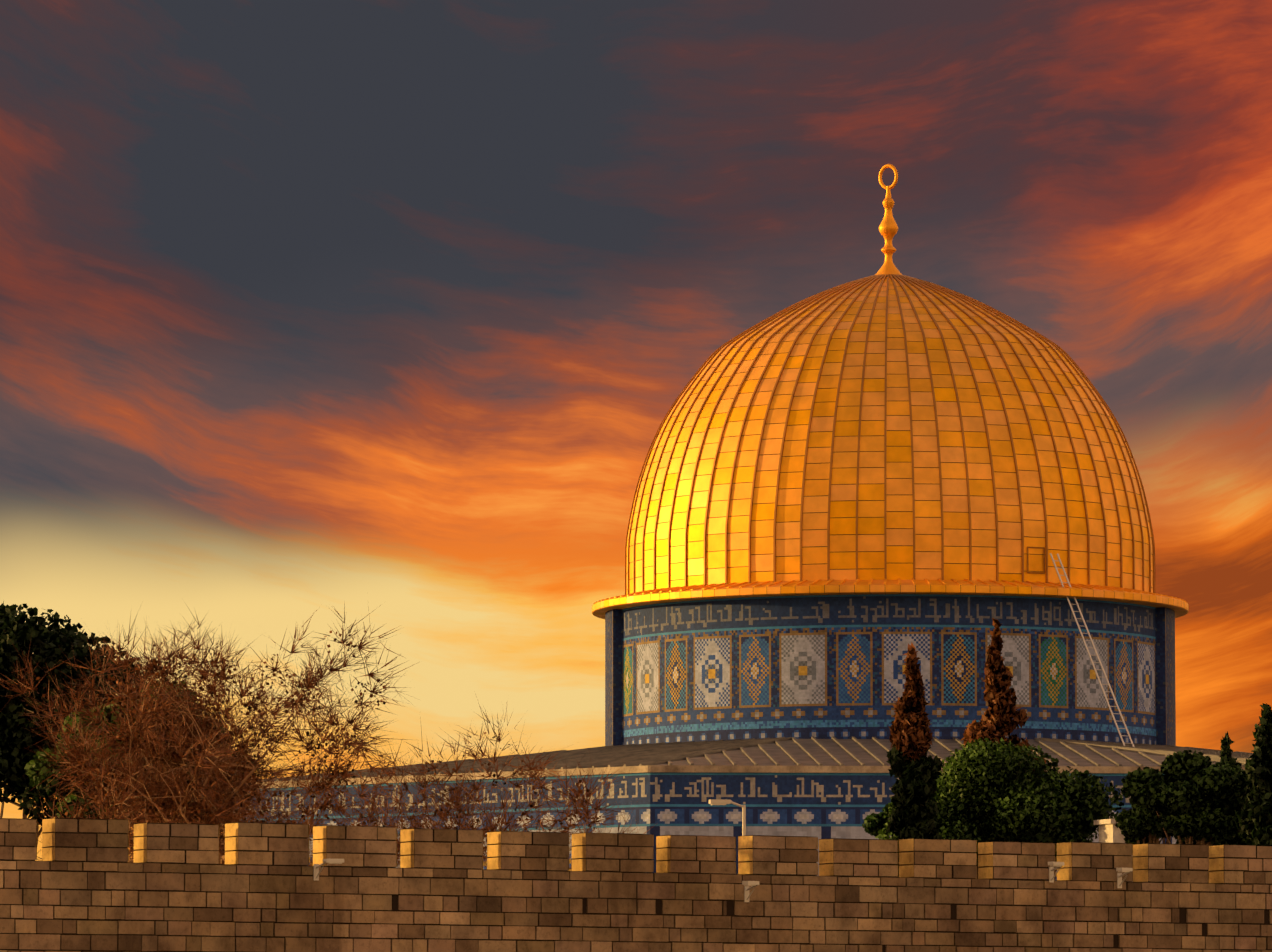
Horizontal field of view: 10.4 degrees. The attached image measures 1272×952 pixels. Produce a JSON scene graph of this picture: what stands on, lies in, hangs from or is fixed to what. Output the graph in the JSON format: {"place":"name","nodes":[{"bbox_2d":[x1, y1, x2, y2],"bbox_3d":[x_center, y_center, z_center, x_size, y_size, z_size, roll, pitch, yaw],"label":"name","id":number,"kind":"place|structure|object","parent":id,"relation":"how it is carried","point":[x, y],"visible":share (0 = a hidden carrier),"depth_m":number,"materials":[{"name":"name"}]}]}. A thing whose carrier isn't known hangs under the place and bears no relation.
{"place":"outdoors","nodes":[
{"label":"outdoors","id":0,"kind":"place"},
{"bbox_2d":[24,681,257,840],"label":"evergreen oak","id":1,"kind":"object","parent":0,"point":[31,767],"depth_m":176.73,"materials":[{"name":"green plant"}]},
{"bbox_2d":[0,0,1271,860],"label":"sky","id":2,"kind":"structure","parent":0,"point":[397,308],"materials":[{"name":"orange"}]},
{"bbox_2d":[862,801,893,839],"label":"bush","id":3,"kind":"object","parent":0,"point":[874,823],"depth_m":186.50,"materials":[{"name":"green plant"}]},
{"bbox_2d":[627,282,1152,589],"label":"dome panel seams","id":4,"kind":"object","parent":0,"point":[883,451],"visible":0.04,"depth_m":262.38,"materials":[{"name":"brown metal"}]},
{"bbox_2d":[626,276,1152,593],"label":"dome gold panels","id":5,"kind":"object","parent":4,"relation":"attached to","point":[899,559],"visible":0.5,"depth_m":262.29,"materials":[{"name":"gold metal"}]},
{"bbox_2d":[1027,547,1044,573],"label":"dome hatch","id":6,"kind":"object","parent":5,"relation":"attached to","point":[1028,561],"visible":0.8,"depth_m":260.96,"materials":[{"name":"gold metal"}]},
{"bbox_2d":[875,738,1125,878],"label":"bush","id":7,"kind":"object","parent":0,"point":[987,791],"depth_m":183.55,"materials":[{"name":"green plant"}]},
{"bbox_2d":[1115,803,1170,843],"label":"bush","id":8,"kind":"object","parent":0,"point":[1127,824],"depth_m":176.64,"materials":[{"name":"green plant"}]},
{"bbox_2d":[1237,833,1257,844],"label":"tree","id":9,"kind":"object","parent":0,"point":[1248,839],"visible":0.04,"depth_m":179.48,"materials":[{"name":"green plant"}]},
{"label":"ground","id":10,"kind":"structure","parent":0,"visible":0},
{"bbox_2d":[0,818,1271,951],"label":"city wall","id":11,"kind":"structure","parent":10,"relation":"on","point":[1215,877],"depth_m":148.80,"materials":[{"name":"stone"}]},
{"bbox_2d":[0,819,1271,951],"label":"wall mortar joints","id":12,"kind":"object","parent":11,"relation":"attached to","point":[730,910],"visible":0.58,"depth_m":148.95,"materials":[{"name":"brown concrete"}]},
{"bbox_2d":[313,799,1132,901],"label":"street lamps","id":13,"kind":"object","parent":11,"relation":"attached to","point":[316,872],"visible":0.79,"depth_m":154.85,"materials":[{"name":"silver metal"}]},
{"bbox_2d":[328,804,1128,885],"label":"street lamp diffusers","id":14,"kind":"object","parent":13,"relation":"on","point":[755,885],"visible":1,"depth_m":154.44,"materials":[{"name":"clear glass"}]},
{"label":"esplanade paving","id":15,"kind":"structure","parent":0,"visible":0},
{"bbox_2d":[0,601,160,846],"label":"evergreen oak","id":16,"kind":"object","parent":15,"relation":"on","point":[45,645],"depth_m":181.90,"materials":[{"name":"green plant"}]},
{"bbox_2d":[27,705,263,863],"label":"bare shrub","id":17,"kind":"object","parent":15,"relation":"on","point":[160,791],"depth_m":156.72,"materials":[{"name":"brown plant"}]},
{"bbox_2d":[59,739,235,852],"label":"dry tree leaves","id":18,"kind":"object","parent":17,"relation":"attached to","point":[198,804],"visible":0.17,"depth_m":156.45,"materials":[{"name":"brown plant"}]},
{"bbox_2d":[37,674,337,865],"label":"bare shrub","id":19,"kind":"object","parent":15,"relation":"on","point":[271,793],"depth_m":163.67,"materials":[{"name":"brown plant"}]},
{"bbox_2d":[129,691,305,850],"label":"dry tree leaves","id":20,"kind":"object","parent":19,"relation":"attached to","point":[280,793],"depth_m":163.51,"materials":[{"name":"brown plant"}]},
{"bbox_2d":[0,598,424,865],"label":"bare tree","id":21,"kind":"object","parent":15,"relation":"on","point":[148,726],"depth_m":156.66,"materials":[{"name":"brown plant"}]},
{"bbox_2d":[276,701,654,870],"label":"bare shrub","id":22,"kind":"object","parent":15,"relation":"on","point":[458,800],"depth_m":162.90,"materials":[{"name":"brown plant"}]},
{"bbox_2d":[349,732,606,867],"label":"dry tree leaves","id":23,"kind":"object","parent":22,"relation":"attached to","point":[494,785],"visible":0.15,"depth_m":162.79,"materials":[{"name":"brown plant"}]},
{"bbox_2d":[886,642,942,876],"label":"green cypress","id":24,"kind":"object","parent":15,"relation":"on","point":[915,769],"visible":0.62,"depth_m":179.81,"materials":[{"name":"green plant"}]},
{"bbox_2d":[960,618,1045,874],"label":"cypress tree","id":25,"kind":"object","parent":15,"relation":"on","point":[1000,697],"depth_m":202.02,"materials":[{"name":"brown plant"}]},
{"bbox_2d":[1094,819,1132,881],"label":"stone pillar","id":26,"kind":"structure","parent":15,"relation":"on","point":[1109,831],"depth_m":180.87,"materials":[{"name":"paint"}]},
{"bbox_2d":[1120,749,1252,844],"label":"tree","id":27,"kind":"object","parent":15,"relation":"on","point":[1194,795],"depth_m":173.83,"materials":[{"name":"green plant"}]},
{"bbox_2d":[1213,731,1251,844],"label":"cypress","id":28,"kind":"object","parent":15,"relation":"on","point":[1226,742],"depth_m":180.90,"materials":[{"name":"green plant"}]},
{"bbox_2d":[1232,703,1271,845],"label":"cypress","id":29,"kind":"object","parent":15,"relation":"on","point":[1253,818],"visible":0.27,"depth_m":171.63,"materials":[{"name":"green plant"}]},
{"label":"shrine platform","id":30,"kind":"structure","parent":15,"relation":"on","visible":0},
{"bbox_2d":[256,765,1244,788],"bbox_3d":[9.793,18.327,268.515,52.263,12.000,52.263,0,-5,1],"label":"roof edge","id":31,"kind":"object","parent":30,"relation":"on","point":[791,769],"visible":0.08,"depth_m":243.69,"materials":[{"name":"grey metal"}]},
{"bbox_2d":[237,772,1176,879],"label":"octagon tiles","id":32,"kind":"object","parent":31,"relation":"attached to","point":[830,805],"visible":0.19,"depth_m":243.54,"materials":[{"name":"blue tile"}]},
{"bbox_2d":[263,736,1252,781],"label":"roof","id":33,"kind":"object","parent":31,"relation":"on","point":[812,751],"visible":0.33,"depth_m":252.38,"materials":[{"name":"grey metal"}]},
{"bbox_2d":[597,585,1186,609],"bbox_3d":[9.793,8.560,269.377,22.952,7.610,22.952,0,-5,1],"label":"cornice underside","id":34,"kind":"object","parent":31,"relation":"on","point":[900,592],"visible":0.06,"depth_m":260.86,"materials":[{"name":"gold metal"}]},
{"bbox_2d":[605,594,1175,745],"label":"drum tiles","id":35,"kind":"object","parent":34,"relation":"attached to","point":[809,666],"visible":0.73,"depth_m":260.45,"materials":[{"name":"blue tile"}]},
{"bbox_2d":[592,578,1188,618],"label":"dome cornice","id":36,"kind":"structure","parent":34,"relation":"on","point":[886,586],"depth_m":259.93,"materials":[{"name":"gold metal"}]},
{"bbox_2d":[625,274,1155,594],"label":"dome ribs","id":37,"kind":"object","parent":34,"relation":"on","point":[896,277],"visible":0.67,"depth_m":264.57,"materials":[{"name":"gold metal"}]},
{"bbox_2d":[875,186,901,274],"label":"finial","id":38,"kind":"object","parent":37,"relation":"on","point":[888,228],"visible":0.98,"depth_m":270.75,"materials":[{"name":"gold metal"}]},
{"bbox_2d":[879,164,897,189],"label":"finial ring","id":39,"kind":"object","parent":38,"relation":"on","point":[892,167],"visible":0.96,"depth_m":271.11,"materials":[{"name":"gold metal"}]},
{"bbox_2d":[1050,553,1133,746],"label":"service ladder","id":40,"kind":"object","parent":34,"relation":"attached to","point":[1097,655],"visible":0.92,"depth_m":259.33,"materials":[{"name":"silver metal"}]}
]}

